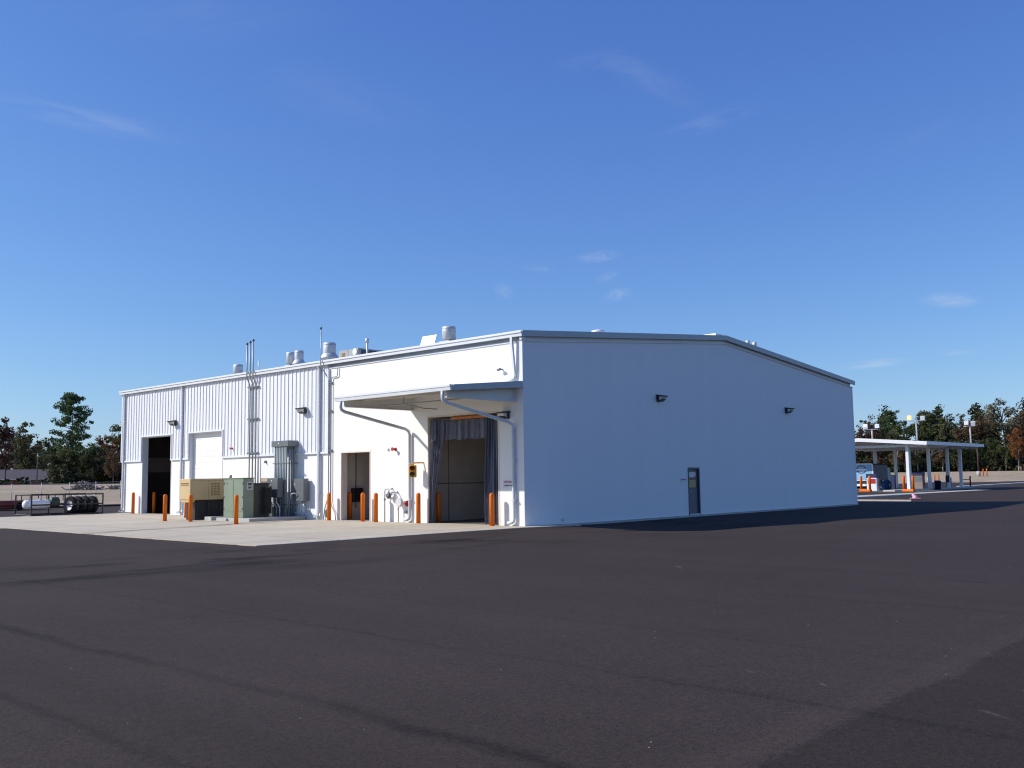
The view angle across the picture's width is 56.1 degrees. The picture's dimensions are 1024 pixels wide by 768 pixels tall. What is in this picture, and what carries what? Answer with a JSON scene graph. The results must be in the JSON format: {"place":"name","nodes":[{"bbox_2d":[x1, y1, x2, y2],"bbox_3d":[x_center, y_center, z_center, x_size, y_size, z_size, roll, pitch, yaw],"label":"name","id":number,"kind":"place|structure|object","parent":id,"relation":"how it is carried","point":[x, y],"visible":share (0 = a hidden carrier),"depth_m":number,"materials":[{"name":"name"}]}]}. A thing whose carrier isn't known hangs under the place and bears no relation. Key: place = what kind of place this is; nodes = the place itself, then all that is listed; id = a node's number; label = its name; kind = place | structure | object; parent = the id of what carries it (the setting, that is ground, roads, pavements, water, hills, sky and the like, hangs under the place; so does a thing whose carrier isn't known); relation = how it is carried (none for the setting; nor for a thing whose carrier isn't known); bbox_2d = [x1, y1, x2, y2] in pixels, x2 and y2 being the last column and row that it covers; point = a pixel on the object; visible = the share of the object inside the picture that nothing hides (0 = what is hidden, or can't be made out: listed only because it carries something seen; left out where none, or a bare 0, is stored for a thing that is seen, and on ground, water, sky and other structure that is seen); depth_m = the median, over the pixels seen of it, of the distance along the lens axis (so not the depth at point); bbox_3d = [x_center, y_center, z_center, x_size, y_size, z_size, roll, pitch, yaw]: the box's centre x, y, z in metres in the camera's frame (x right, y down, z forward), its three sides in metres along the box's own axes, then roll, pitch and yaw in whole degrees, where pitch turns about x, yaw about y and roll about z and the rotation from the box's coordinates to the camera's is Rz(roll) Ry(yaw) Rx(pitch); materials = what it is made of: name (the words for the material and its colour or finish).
{"place":"outdoors","nodes":[
{"label":"outdoors","id":0,"kind":"place"},
{"bbox_2d":[0,469,48,484],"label":"house","id":1,"kind":"structure","parent":0,"point":[12,475],"depth_m":219.99,"materials":[{"name":"brick"}]},
{"bbox_2d":[0,504,120,509],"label":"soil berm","id":2,"kind":"structure","parent":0,"point":[104,505],"depth_m":71.01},
{"bbox_2d":[0,481,1023,767],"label":"asphalt lot","id":3,"kind":"structure","parent":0,"point":[760,647],"depth_m":10.01,"materials":[{"name":"asphalt"}]},
{"bbox_2d":[0,500,23,509],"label":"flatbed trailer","id":4,"kind":"object","parent":3,"relation":"on","point":[7,504],"visible":0.5,"depth_m":63.30,"materials":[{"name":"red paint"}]},
{"bbox_2d":[63,496,77,513],"bbox_3d":[-24.741,6.796,53.808,1.000,0.993,0.260,-4,-6,29],"label":"tyre","id":5,"kind":"object","parent":3,"relation":"on","point":[70,508],"visible":0.84,"depth_m":53.68,"materials":[{"name":"rubber"}]},
{"bbox_2d":[75,496,84,512],"bbox_3d":[-24.484,6.823,54.114,1.000,0.993,0.260,-4,-6,29],"label":"tyre","id":6,"kind":"object","parent":3,"relation":"on","point":[80,508],"visible":0.59,"depth_m":53.91,"materials":[{"name":"rubber"}]},
{"bbox_2d":[82,496,91,512],"bbox_3d":[-24.227,6.849,54.420,1.000,0.993,0.260,-4,-6,29],"label":"tyre","id":7,"kind":"object","parent":3,"relation":"on","point":[88,507],"visible":0.62,"depth_m":54.21,"materials":[{"name":"rubber"}]},
{"bbox_2d":[88,496,98,512],"bbox_3d":[-23.969,6.875,54.726,1.000,0.993,0.260,-4,-6,29],"label":"tyre","id":8,"kind":"object","parent":3,"relation":"on","point":[94,508],"visible":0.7,"depth_m":54.51,"materials":[{"name":"rubber"}]},
{"bbox_2d":[0,513,580,545],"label":"concrete apron","id":9,"kind":"object","parent":3,"relation":"on","point":[182,528],"visible":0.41,"depth_m":34.86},
{"bbox_2d":[14,493,103,515],"bbox_3d":[-25.191,6.691,53.476,2.287,1.156,3.934,-6,-8,42],"label":"pipe rack","id":10,"kind":"object","parent":9,"relation":"on","point":[48,513],"visible":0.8,"depth_m":52.82,"materials":[{"name":"metal"}]},
{"bbox_2d":[22,498,50,508],"bbox_3d":[-26.085,6.566,52.670,0.500,0.566,1.440,-6,-8,42],"label":"propane tank","id":11,"kind":"object","parent":10,"relation":"on","point":[26,504],"visible":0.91,"depth_m":52.46,"materials":[{"name":"white metal"}]},
{"bbox_2d":[48,497,59,507],"bbox_3d":[-25.477,6.586,53.402,0.600,0.591,0.440,-6,-8,42],"label":"drum","id":12,"kind":"object","parent":10,"relation":"on","point":[54,500],"visible":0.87,"depth_m":53.24,"materials":[{"name":"paint"}]},
{"bbox_2d":[131,492,134,513],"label":"bollard","id":13,"kind":"object","parent":9,"relation":"on","point":[133,504],"visible":1,"depth_m":53.52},
{"bbox_2d":[163,494,166,520],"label":"bollard","id":14,"kind":"object","parent":9,"relation":"on","point":[164,507],"visible":0.91,"depth_m":42.67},
{"bbox_2d":[188,494,192,521],"bbox_3d":[-13.992,5.396,41.801,0.217,1.185,0.220,-6,-8,42],"label":"bollard","id":15,"kind":"object","parent":9,"relation":"on","point":[190,514],"visible":1,"depth_m":41.74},
{"bbox_2d":[179,475,231,519],"bbox_3d":[-13.824,5.215,44.295,1.105,2.020,2.708,-6,-8,42],"label":"generator","id":16,"kind":"object","parent":9,"relation":"on","point":[208,498],"visible":0.63,"depth_m":43.61,"materials":[{"name":"beige metal"}]},
{"bbox_2d":[234,495,238,523],"bbox_3d":[-11.098,5.051,38.647,0.217,1.185,0.220,-6,-8,42],"label":"bollard","id":17,"kind":"object","parent":9,"relation":"on","point":[236,505],"visible":1,"depth_m":38.58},
{"bbox_2d":[216,516,305,521],"bbox_3d":[-11.142,5.990,42.610,2.700,0.180,2.870,-6,-8,42],"label":"equipment pad","id":18,"kind":"object","parent":9,"relation":"on","point":[268,518],"visible":0.64,"depth_m":41.78,"materials":[{"name":"concrete"}]},
{"bbox_2d":[223,478,271,517],"bbox_3d":[-11.737,5.039,42.669,1.870,1.740,1.390,-6,-8,42],"label":"transformer","id":19,"kind":"object","parent":18,"relation":"on","point":[255,499],"visible":0.99,"depth_m":42.27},
{"bbox_2d":[261,478,282,515],"bbox_3d":[-10.870,5.113,43.396,1.370,1.710,0.300,-6,-8,42],"label":"electrical cabinet","id":20,"kind":"object","parent":18,"relation":"on","point":[276,484],"visible":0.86,"depth_m":43.05,"materials":[{"name":"metal"}]},
{"bbox_2d":[271,440,297,515],"bbox_3d":[-10.313,4.289,43.626,1.340,3.400,0.630,-6,-8,42],"label":"conduit riser","id":21,"kind":"object","parent":18,"relation":"on","point":[280,463],"visible":0.71,"depth_m":43.33,"materials":[{"name":"metal"}]},
{"bbox_2d":[290,479,307,515],"bbox_3d":[-9.550,5.058,42.844,0.961,1.662,0.440,-6,-8,42],"label":"electrical cabinet","id":22,"kind":"object","parent":18,"relation":"on","point":[300,493],"visible":1,"depth_m":42.70,"materials":[{"name":"metal"}]},
{"bbox_2d":[327,493,330,519],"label":"bollard","id":23,"kind":"object","parent":9,"relation":"on","point":[328,506],"visible":1,"depth_m":41.22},
{"bbox_2d":[360,493,364,521],"bbox_3d":[-6.171,5.088,39.700,0.217,1.185,0.220,-6,-8,42],"label":"bollard","id":24,"kind":"object","parent":9,"relation":"on","point":[362,507],"visible":1,"depth_m":39.63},
{"bbox_2d":[374,493,377,521],"bbox_3d":[-5.518,5.003,38.909,0.217,1.185,0.220,-6,-8,42],"label":"bollard","id":25,"kind":"object","parent":9,"relation":"on","point":[375,507],"visible":1,"depth_m":38.84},
{"bbox_2d":[384,488,402,521],"bbox_3d":[-4.783,4.866,38.634,1.150,1.380,0.140,-6,-8,42],"label":"gas meter","id":26,"kind":"object","parent":9,"relation":"on","point":[398,502],"visible":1,"depth_m":38.66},
{"bbox_2d":[416,493,420,522],"bbox_3d":[-3.648,4.832,37.405,0.217,1.185,0.220,-6,-8,42],"label":"bollard","id":27,"kind":"object","parent":9,"relation":"on","point":[418,507],"visible":1,"depth_m":37.34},
{"bbox_2d":[489,493,494,525],"bbox_3d":[-0.725,4.521,34.604,0.217,1.185,0.220,-6,-8,42],"label":"bollard","id":28,"kind":"object","parent":9,"relation":"on","point":[491,503],"visible":0.98,"depth_m":34.53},
{"bbox_2d":[118,330,858,525],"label":"warehouse","id":29,"kind":"structure","parent":3,"relation":"on","point":[591,430],"depth_m":41.41,"materials":[{"name":"paint"}]},
{"bbox_2d":[152,492,155,512],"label":"bollard","id":30,"kind":"object","parent":29,"relation":"on","point":[153,500],"visible":1,"depth_m":53.78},
{"bbox_2d":[193,432,221,478],"bbox_3d":[-15.488,4.618,49.147,3.200,4.190,0.050,-6,-8,42],"label":"roller door","id":31,"kind":"structure","parent":29,"relation":"in","point":[207,447],"depth_m":49.32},
{"bbox_2d":[233,364,242,373],"bbox_3d":[-15.143,-0.617,53.067,0.546,0.901,0.546,-6,-8,42],"label":"roof fan","id":32,"kind":"object","parent":29,"relation":"on","point":[237,368],"visible":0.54,"depth_m":52.88},
{"bbox_2d":[246,339,258,482],"bbox_3d":[-12.497,2.097,45.996,0.925,8.520,0.285,-6,-8,42],"label":"conduit mast","id":33,"kind":"object","parent":29,"relation":"attached to","point":[252,418],"visible":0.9,"depth_m":46.10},
{"bbox_2d":[285,352,294,365],"bbox_3d":[-11.476,-1.088,49.699,0.441,1.091,0.441,-6,-8,42],"label":"roof fan","id":34,"kind":"object","parent":29,"relation":"on","point":[290,357],"visible":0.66,"depth_m":49.55},
{"bbox_2d":[292,350,304,364],"bbox_3d":[-10.904,-1.152,49.172,0.690,1.101,0.690,-6,-8,42],"label":"roof fan","id":35,"kind":"object","parent":29,"relation":"on","point":[299,356],"visible":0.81,"depth_m":48.99},
{"bbox_2d":[320,327,337,519],"bbox_3d":[-7.981,1.671,41.939,1.017,8.476,0.310,-5,-7,35],"label":"conduit mast","id":36,"kind":"object","parent":29,"relation":"attached to","point":[331,410],"visible":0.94,"depth_m":41.96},
{"bbox_2d":[321,342,338,359],"bbox_3d":[-9.020,-1.415,47.443,0.930,1.241,0.930,-6,-8,42],"label":"roof fan","id":37,"kind":"object","parent":29,"relation":"on","point":[329,350],"visible":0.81,"depth_m":47.19},
{"bbox_2d":[347,492,351,519],"bbox_3d":[-7.058,5.303,41.792,0.217,1.185,0.220,-6,-8,42],"label":"bollard","id":38,"kind":"object","parent":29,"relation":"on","point":[349,505],"visible":1,"depth_m":41.72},
{"bbox_2d":[339,348,380,357],"bbox_3d":[-7.333,-1.258,46.991,1.562,0.756,1.750,-6,-8,42],"label":"rooftop unit","id":39,"kind":"object","parent":29,"relation":"on","point":[351,352],"visible":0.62,"depth_m":46.32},
{"bbox_2d":[409,462,423,476],"bbox_3d":[-3.761,3.364,37.666,0.576,0.596,0.276,-1,-6,1],"label":"traffic signal","id":40,"kind":"object","parent":29,"relation":"attached to","point":[412,470],"visible":1,"depth_m":37.58,"materials":[{"name":"yellow paint"}]},
{"bbox_2d":[420,335,436,344],"bbox_3d":[-3.461,-1.736,42.412,0.920,0.760,0.840,-6,-8,42],"label":"roof hatch","id":41,"kind":"object","parent":29,"relation":"on","point":[430,339],"visible":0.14,"depth_m":42.19,"materials":[{"name":"paint"}]},
{"bbox_2d":[436,492,440,522],"bbox_3d":[-2.913,4.877,37.976,0.217,1.185,0.220,-6,-8,42],"label":"bollard","id":42,"kind":"object","parent":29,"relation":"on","point":[438,508],"visible":0.89,"depth_m":37.91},
{"bbox_2d":[440,326,455,341],"bbox_3d":[-2.732,-1.962,41.645,0.630,1.041,0.630,-6,-8,42],"label":"roof fan","id":43,"kind":"object","parent":29,"relation":"on","point":[448,333],"visible":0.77,"depth_m":41.42},
{"bbox_2d":[429,415,498,524],"bbox_3d":[-1.800,3.278,36.402,3.760,4.030,0.248,-6,-8,42],"label":"vinyl curtain","id":44,"kind":"object","parent":29,"relation":"hanging from","point":[486,428],"visible":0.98,"depth_m":36.31,"materials":[{"name":"opaque grey-blue plastic"},{"name":"galvanised steel"}]},
{"bbox_2d":[451,414,484,419],"bbox_3d":[-1.619,1.247,36.356,1.865,0.144,0.137,-6,-8,42],"label":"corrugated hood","id":45,"kind":"object","parent":29,"relation":"attached to","point":[466,417],"visible":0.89,"depth_m":36.36,"materials":[{"name":"orange metal"}]},
{"bbox_2d":[495,411,509,418],"bbox_3d":[-0.329,1.118,34.792,0.400,0.300,0.370,-6,-8,42],"label":"wall light","id":46,"kind":"object","parent":29,"relation":"attached to","point":[504,414],"visible":0.89,"depth_m":34.72,"materials":[{"name":"grey metal"}]},
{"bbox_2d":[503,480,511,487],"bbox_3d":[-0.118,3.601,34.625,0.560,0.300,0.015,-6,-8,42],"label":"wall sign","id":47,"kind":"object","parent":29,"relation":"attached to","point":[507,483],"visible":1,"depth_m":34.66,"materials":[{"name":"white"}]},
{"bbox_2d":[689,469,697,513],"bbox_3d":[7.973,4.718,42.247,0.125,1.940,0.800,-6,-8,42],"label":"door","id":48,"kind":"structure","parent":29,"relation":"in","point":[693,484],"depth_m":42.29,"materials":[{"name":"grey paint"}]},
{"bbox_2d":[857,490,981,497],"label":"concrete strip","id":49,"kind":"object","parent":3,"relation":"on","point":[879,495],"visible":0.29,"depth_m":75.16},
{"bbox_2d":[956,482,1023,486],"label":"kerb","id":50,"kind":"structure","parent":3,"relation":"on","point":[995,484],"depth_m":117.45,"materials":[{"name":"concrete"}]},
{"bbox_2d":[0,471,1023,505],"bbox_3d":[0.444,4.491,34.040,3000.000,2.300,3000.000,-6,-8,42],"label":"field","id":51,"kind":"structure","parent":0,"point":[995,476],"depth_m":122.93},
{"bbox_2d":[0,424,14,478],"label":"tree","id":52,"kind":"object","parent":51,"relation":"on","point":[10,465],"visible":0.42,"depth_m":212.10,"materials":[{"name":"red plant"}]},
{"bbox_2d":[0,416,14,466],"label":"maple tree","id":53,"kind":"object","parent":51,"relation":"on","point":[5,433],"visible":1,"depth_m":195.79,"materials":[{"name":"red plant"}]},
{"bbox_2d":[6,427,24,469],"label":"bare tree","id":54,"kind":"object","parent":51,"relation":"on","point":[12,440],"visible":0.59,"depth_m":251.22,"materials":[{"name":"brown plant"}]},
{"bbox_2d":[12,423,34,468],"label":"young tree","id":55,"kind":"object","parent":51,"relation":"on","point":[28,446],"visible":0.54,"depth_m":252.61,"materials":[{"name":"green plant"}]},
{"bbox_2d":[13,421,41,469],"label":"young tree","id":56,"kind":"object","parent":51,"relation":"on","point":[22,452],"visible":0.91,"depth_m":250.85,"materials":[{"name":"green plant"}]},
{"bbox_2d":[11,445,49,468],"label":"oak tree","id":57,"kind":"object","parent":51,"relation":"on","point":[37,447],"visible":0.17,"depth_m":256.70,"materials":[{"name":"green plant"}]},
{"bbox_2d":[38,437,67,470],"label":"oak tree","id":58,"kind":"object","parent":51,"relation":"on","point":[50,448],"visible":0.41,"depth_m":211.78,"materials":[{"name":"green plant"}]},
{"bbox_2d":[42,447,79,470],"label":"oak tree","id":59,"kind":"object","parent":51,"relation":"on","point":[59,455],"visible":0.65,"depth_m":194.05,"materials":[{"name":"green plant"}]},
{"bbox_2d":[0,440,121,473],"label":"woodland","id":60,"kind":"object","parent":51,"relation":"on","point":[42,447],"visible":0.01,"depth_m":268.24,"materials":[{"name":"plant"}]},
{"bbox_2d":[3,481,120,500],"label":"chain link fence","id":61,"kind":"object","parent":51,"relation":"on","point":[64,488],"visible":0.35,"depth_m":90.13,"materials":[{"name":"grey"}]},
{"bbox_2d":[46,392,93,451],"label":"pine tree","id":62,"kind":"object","parent":51,"relation":"on","point":[71,437],"visible":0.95,"depth_m":206.44,"materials":[{"name":"green plant"}]},
{"bbox_2d":[61,480,100,489],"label":"brush pile","id":63,"kind":"object","parent":51,"relation":"on","point":[81,486],"visible":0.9,"depth_m":113.76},
{"bbox_2d":[62,441,102,472],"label":"oak tree","id":64,"kind":"object","parent":51,"relation":"on","point":[70,453],"visible":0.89,"depth_m":193.36,"materials":[{"name":"green plant"}]},
{"bbox_2d":[46,458,121,484],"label":"underbrush","id":65,"kind":"object","parent":51,"relation":"on","point":[71,476],"visible":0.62,"depth_m":189.97,"materials":[{"name":"green plant"}]},
{"bbox_2d":[73,447,108,472],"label":"oak tree","id":66,"kind":"object","parent":51,"relation":"on","point":[83,460],"visible":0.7,"depth_m":192.55,"materials":[{"name":"green plant"}]},
{"bbox_2d":[92,434,120,464],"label":"maple tree","id":67,"kind":"object","parent":51,"relation":"on","point":[103,444],"visible":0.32,"depth_m":199.94,"materials":[{"name":"brown plant"}]},
{"bbox_2d":[98,422,120,462],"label":"young tree","id":68,"kind":"object","parent":51,"relation":"on","point":[116,429],"visible":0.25,"depth_m":225.14,"materials":[{"name":"green plant"}]},
{"bbox_2d":[103,448,121,483],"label":"maple tree","id":69,"kind":"object","parent":51,"relation":"on","point":[113,465],"visible":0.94,"depth_m":189.16,"materials":[{"name":"brown plant"}]},
{"bbox_2d":[854,414,886,457],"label":"maple tree","id":70,"kind":"object","parent":51,"relation":"on","point":[860,432],"visible":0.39,"depth_m":233.14,"materials":[{"name":"green plant"}]},
{"bbox_2d":[868,451,884,463],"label":"young tree","id":71,"kind":"object","parent":51,"relation":"on","point":[879,460],"visible":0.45,"depth_m":223.31,"materials":[{"name":"brown plant"}]},
{"bbox_2d":[869,428,899,463],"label":"oak tree","id":72,"kind":"object","parent":51,"relation":"on","point":[891,435],"visible":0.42,"depth_m":233.57,"materials":[{"name":"green plant"}]},
{"bbox_2d":[878,410,901,439],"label":"pine tree","id":73,"kind":"object","parent":51,"relation":"on","point":[887,420],"visible":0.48,"depth_m":243.49,"materials":[{"name":"green plant"}]},
{"bbox_2d":[888,450,904,464],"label":"young tree","id":74,"kind":"object","parent":51,"relation":"on","point":[891,460],"visible":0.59,"depth_m":219.69,"materials":[{"name":"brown plant"}]},
{"bbox_2d":[892,420,919,451],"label":"oak tree","id":75,"kind":"object","parent":51,"relation":"on","point":[909,431],"visible":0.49,"depth_m":237.44,"materials":[{"name":"green plant"}]},
{"bbox_2d":[910,450,926,471],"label":"young tree","id":76,"kind":"object","parent":51,"relation":"on","point":[916,459],"visible":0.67,"depth_m":220.19,"materials":[{"name":"green plant"}]},
{"bbox_2d":[912,413,949,462],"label":"oak tree","id":77,"kind":"object","parent":51,"relation":"on","point":[924,433],"visible":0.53,"depth_m":233.89,"materials":[{"name":"green plant"}]},
{"bbox_2d":[916,404,956,471],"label":"oak tree","id":78,"kind":"object","parent":51,"relation":"on","point":[933,416],"visible":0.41,"depth_m":239.49,"materials":[{"name":"green plant"}]},
{"bbox_2d":[855,449,1023,472],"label":"underbrush","id":79,"kind":"object","parent":51,"relation":"on","point":[993,464],"visible":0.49,"depth_m":218.60,"materials":[{"name":"green plant"}]},
{"bbox_2d":[855,398,1023,471],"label":"woodland","id":80,"kind":"object","parent":51,"relation":"on","point":[975,407],"visible":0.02,"depth_m":242.49,"materials":[{"name":"plant"}]},
{"bbox_2d":[932,449,949,471],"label":"young tree","id":81,"kind":"object","parent":51,"relation":"on","point":[941,455],"visible":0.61,"depth_m":218.12,"materials":[{"name":"brown plant"}]},
{"bbox_2d":[925,422,964,451],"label":"oak tree","id":82,"kind":"object","parent":51,"relation":"on","point":[947,434],"visible":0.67,"depth_m":231.04,"materials":[{"name":"green plant"}]},
{"bbox_2d":[948,413,967,440],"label":"maple tree","id":83,"kind":"object","parent":51,"relation":"on","point":[961,422],"visible":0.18,"depth_m":241.34,"materials":[{"name":"green plant"}]},
{"bbox_2d":[950,441,970,470],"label":"young tree","id":84,"kind":"object","parent":51,"relation":"on","point":[963,451],"visible":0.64,"depth_m":216.16,"materials":[{"name":"green plant"}]},
{"bbox_2d":[962,439,981,470],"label":"young tree","id":85,"kind":"object","parent":51,"relation":"on","point":[971,453],"visible":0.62,"depth_m":217.32,"materials":[{"name":"green plant"}]},
{"bbox_2d":[950,416,996,461],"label":"maple tree","id":86,"kind":"object","parent":51,"relation":"on","point":[978,427],"visible":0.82,"depth_m":226.02,"materials":[{"name":"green plant"}]},
{"bbox_2d":[978,438,1001,460],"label":"young tree","id":87,"kind":"object","parent":51,"relation":"on","point":[990,447],"visible":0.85,"depth_m":215.90,"materials":[{"name":"green plant"}]},
{"bbox_2d":[977,404,1002,449],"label":"oak tree","id":88,"kind":"object","parent":51,"relation":"on","point":[987,426],"visible":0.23,"depth_m":233.49,"materials":[{"name":"green plant"}]},
{"bbox_2d":[979,398,1023,470],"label":"tree","id":89,"kind":"object","parent":51,"relation":"on","point":[1006,428],"visible":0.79,"depth_m":224.52,"materials":[{"name":"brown plant"}]},
{"bbox_2d":[995,440,1012,470],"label":"young tree","id":90,"kind":"object","parent":51,"relation":"on","point":[1005,452],"visible":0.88,"depth_m":212.60,"materials":[{"name":"green plant"}]},
{"bbox_2d":[1005,427,1023,470],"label":"maple tree","id":91,"kind":"object","parent":51,"relation":"on","point":[1013,440],"visible":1,"depth_m":208.45,"materials":[{"name":"brown plant"}]},
{"bbox_2d":[1005,409,1023,437],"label":"maple tree","id":92,"kind":"object","parent":51,"relation":"on","point":[1021,416],"visible":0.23,"depth_m":229.41,"materials":[{"name":"green plant"}]},
{"bbox_2d":[0,0,1023,469],"label":"sky","id":93,"kind":"structure","parent":0,"point":[836,187],"materials":[{"name":"blue"}]},
{"bbox_2d":[857,487,998,491],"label":"canopy pavement","id":94,"kind":"structure","parent":0,"point":[939,490],"depth_m":93.61,"materials":[{"name":"concrete"}]},
{"bbox_2d":[860,476,871,491],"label":"island guard","id":95,"kind":"object","parent":94,"relation":"on","point":[866,490],"visible":1,"depth_m":87.52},
{"bbox_2d":[866,474,879,490],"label":"fuel dispenser","id":96,"kind":"object","parent":94,"relation":"on","point":[874,482],"visible":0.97,"depth_m":90.36,"materials":[{"name":"white metal"}]},
{"bbox_2d":[856,463,890,488],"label":"delivery truck","id":97,"kind":"object","parent":94,"relation":"on","point":[881,470],"visible":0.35,"depth_m":95.41,"materials":[{"name":"blue paint"}]},
{"bbox_2d":[881,479,889,489],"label":"waste bin","id":98,"kind":"object","parent":94,"relation":"on","point":[885,484],"visible":0.95,"depth_m":94.19,"materials":[{"name":"blue plastic"}]},
{"bbox_2d":[891,475,895,489],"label":"pay pedestal","id":99,"kind":"object","parent":94,"relation":"on","point":[893,481],"visible":0.86,"depth_m":93.73,"materials":[{"name":"blue paint"}]},
{"bbox_2d":[902,475,915,491],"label":"island guard","id":100,"kind":"object","parent":94,"relation":"on","point":[908,490],"visible":1,"depth_m":85.11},
{"bbox_2d":[855,438,983,488],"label":"fuel canopy","id":101,"kind":"object","parent":94,"relation":"on","point":[873,445],"visible":0.67,"depth_m":96.11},
{"bbox_2d":[907,416,924,440],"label":"light pole","id":102,"kind":"object","parent":101,"relation":"on","point":[922,418],"visible":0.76,"depth_m":97.59,"materials":[{"name":"white"}]},
{"bbox_2d":[964,421,974,442],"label":"light pole","id":103,"kind":"object","parent":101,"relation":"on","point":[972,423],"visible":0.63,"depth_m":100.96,"materials":[{"name":"white metal"}]},
{"bbox_2d":[883,486,974,491],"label":"fuel island","id":104,"kind":"structure","parent":94,"relation":"on","point":[897,490],"depth_m":93.13,"materials":[{"name":"concrete"}]},
{"bbox_2d":[911,472,924,488],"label":"fuel dispenser","id":105,"kind":"object","parent":104,"relation":"on","point":[919,480],"visible":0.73,"depth_m":91.84,"materials":[{"name":"white paint"}]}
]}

